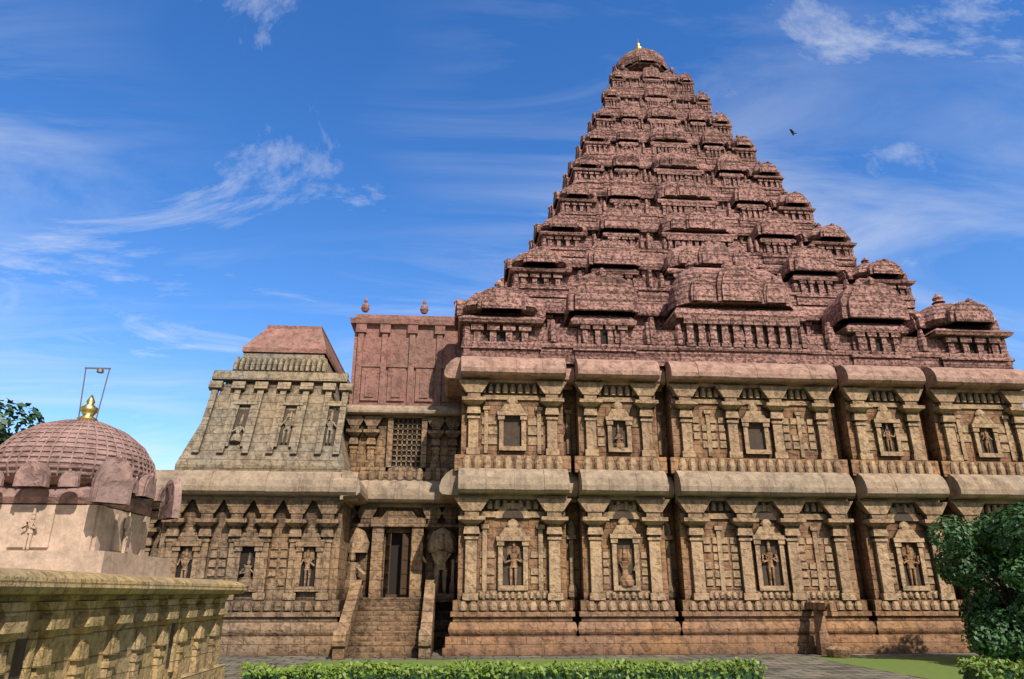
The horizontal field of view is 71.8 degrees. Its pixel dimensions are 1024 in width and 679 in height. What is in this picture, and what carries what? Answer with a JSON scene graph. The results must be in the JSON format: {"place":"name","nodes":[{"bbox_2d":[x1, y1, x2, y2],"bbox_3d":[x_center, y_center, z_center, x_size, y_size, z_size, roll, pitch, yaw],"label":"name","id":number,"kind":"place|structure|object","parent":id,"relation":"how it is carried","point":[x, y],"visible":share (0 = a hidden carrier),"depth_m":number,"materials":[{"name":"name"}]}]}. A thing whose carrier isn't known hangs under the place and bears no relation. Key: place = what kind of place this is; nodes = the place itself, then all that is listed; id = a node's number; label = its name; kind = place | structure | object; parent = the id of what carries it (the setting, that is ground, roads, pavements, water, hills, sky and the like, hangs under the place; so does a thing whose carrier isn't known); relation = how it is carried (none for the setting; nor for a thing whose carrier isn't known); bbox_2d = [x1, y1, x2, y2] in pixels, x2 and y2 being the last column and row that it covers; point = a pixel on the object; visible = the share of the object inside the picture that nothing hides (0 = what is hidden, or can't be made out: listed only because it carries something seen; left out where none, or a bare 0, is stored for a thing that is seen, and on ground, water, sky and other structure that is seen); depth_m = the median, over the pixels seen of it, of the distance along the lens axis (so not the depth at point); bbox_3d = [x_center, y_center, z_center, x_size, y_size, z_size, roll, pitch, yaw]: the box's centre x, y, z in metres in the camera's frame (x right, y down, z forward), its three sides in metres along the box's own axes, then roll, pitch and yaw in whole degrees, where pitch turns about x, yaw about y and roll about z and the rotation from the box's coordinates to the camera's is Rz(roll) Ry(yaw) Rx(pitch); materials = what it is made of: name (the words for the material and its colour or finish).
{"place":"outdoors","nodes":[
{"label":"outdoors","id":0,"kind":"place"},
{"bbox_2d":[0,0,1023,469],"label":"sky","id":1,"kind":"structure","parent":0,"point":[181,181],"materials":[{"name":"blue"}]},
{"bbox_2d":[295,656,1022,678],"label":"lawn ground","id":2,"kind":"structure","parent":0,"point":[935,667],"depth_m":28.72,"materials":[{"name":"green plant"}]},
{"bbox_2d":[218,649,983,678],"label":"paved apron","id":3,"kind":"object","parent":2,"relation":"on","point":[794,666],"depth_m":29.62,"materials":[{"name":"stone"}]},
{"bbox_2d":[0,398,44,444],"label":"tree","id":4,"kind":"object","parent":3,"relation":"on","point":[8,421],"depth_m":41.50,"materials":[{"name":"green plant"}]},
{"bbox_2d":[144,416,461,659],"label":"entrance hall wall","id":5,"kind":"structure","parent":3,"relation":"on","point":[275,609],"depth_m":33.76,"materials":[{"name":"stone"}]},
{"bbox_2d":[174,352,352,471],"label":"storey","id":6,"kind":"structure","parent":5,"relation":"on","point":[268,389],"depth_m":36.99,"materials":[{"name":"stone"}]},
{"bbox_2d":[229,409,338,445],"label":"mandapa upper niches","id":7,"kind":"object","parent":6,"relation":"in","point":[241,412],"visible":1,"depth_m":36.71,"materials":[{"name":"brown stone"}]},
{"bbox_2d":[176,419,421,593],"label":"mandapa openings","id":8,"kind":"object","parent":5,"relation":"on","point":[395,564],"visible":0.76,"depth_m":37.25,"materials":[{"name":"black"}]},
{"bbox_2d":[152,405,461,507],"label":"mandapa cornices","id":9,"kind":"object","parent":5,"relation":"on","point":[350,489],"visible":0.83,"depth_m":34.37,"materials":[{"name":"stone"}]},
{"bbox_2d":[242,297,461,406],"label":"red plaster walls","id":10,"kind":"structure","parent":5,"relation":"on","point":[401,360],"depth_m":41.21,"materials":[{"name":"paint"}]},
{"bbox_2d":[383,534,410,593],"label":"door leaves","id":11,"kind":"object","parent":5,"relation":"on","point":[404,579],"visible":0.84,"depth_m":36.78,"materials":[{"name":"brown wood"}]},
{"bbox_2d":[344,527,457,592],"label":"guardian statues","id":12,"kind":"object","parent":5,"relation":"on","point":[442,543],"visible":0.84,"depth_m":36.78,"materials":[{"name":"stone"}]},
{"bbox_2d":[239,655,1023,678],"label":"hedge","id":13,"kind":"object","parent":2,"relation":"on","point":[529,667],"depth_m":20.38,"materials":[{"name":"green plant"}]},
{"bbox_2d":[925,502,1023,662],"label":"tree","id":14,"kind":"object","parent":2,"relation":"on","point":[988,542],"depth_m":28.16,"materials":[{"name":"green plant"}]},
{"bbox_2d":[442,367,1023,657],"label":"vimana wall","id":15,"kind":"structure","parent":0,"point":[678,627],"depth_m":34.32,"materials":[{"name":"beige stone"}]},
{"bbox_2d":[439,468,1023,507],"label":"vimana cornices","id":16,"kind":"object","parent":15,"relation":"attached to","point":[534,484],"visible":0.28,"depth_m":35.16,"materials":[{"name":"beige stone"}]},
{"bbox_2d":[444,356,1023,402],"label":"upper cornice","id":17,"kind":"structure","parent":15,"relation":"on","point":[517,370],"depth_m":37.25,"materials":[{"name":"beige stone"}]},
{"bbox_2d":[502,416,1002,585],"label":"vimana niches","id":18,"kind":"object","parent":15,"relation":"in","point":[511,430],"visible":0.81,"depth_m":35.24,"materials":[{"name":"brown stone"}]},
{"bbox_2d":[454,48,1014,370],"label":"temple tower","id":19,"kind":"structure","parent":0,"point":[631,281],"depth_m":42.88,"materials":[{"name":"brown stone"}]},
{"bbox_2d":[634,39,642,49],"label":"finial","id":20,"kind":"object","parent":19,"relation":"on","point":[638,46],"visible":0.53,"depth_m":64.09,"materials":[{"name":"gold metal"}]},
{"bbox_2d":[496,83,975,352],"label":"tower niches","id":21,"kind":"object","parent":19,"relation":"on","point":[500,336],"visible":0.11,"depth_m":39.78,"materials":[{"name":"black stone"}]},
{"bbox_3d":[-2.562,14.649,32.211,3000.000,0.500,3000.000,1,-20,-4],"label":"ground","id":22,"kind":"structure","parent":0,"visible":0},
{"bbox_2d":[0,567,246,678],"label":"shrine wall","id":23,"kind":"structure","parent":22,"relation":"on","point":[77,625],"depth_m":15.23,"materials":[{"name":"beige stone"}]},
{"bbox_2d":[0,504,171,576],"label":"shrine wall","id":24,"kind":"structure","parent":23,"relation":"on","point":[91,538],"depth_m":16.58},
{"bbox_2d":[0,419,181,519],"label":"dome","id":25,"kind":"structure","parent":24,"relation":"on","point":[74,462],"depth_m":16.93,"materials":[{"name":"stone"}]},
{"bbox_2d":[77,395,97,420],"bbox_3d":[-11.327,1.856,18.952,0.520,0.750,0.495,1,-20,-4],"label":"finial","id":26,"kind":"object","parent":25,"relation":"on","point":[89,410],"visible":0.85,"depth_m":18.80,"materials":[{"name":"gold metal"}]},
{"bbox_2d":[78,367,110,420],"bbox_3d":[-11.327,1.504,19.079,0.680,1.561,0.180,1,-20,-4],"label":"lamp frame","id":27,"kind":"object","parent":25,"relation":"on","point":[100,370],"visible":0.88,"depth_m":19.20,"materials":[{"name":"silver metal"}]},
{"bbox_2d":[8,623,174,678],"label":"wall recesses","id":28,"kind":"object","parent":23,"relation":"in","point":[17,659],"visible":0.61,"depth_m":12.25,"materials":[{"name":"beige stone"}]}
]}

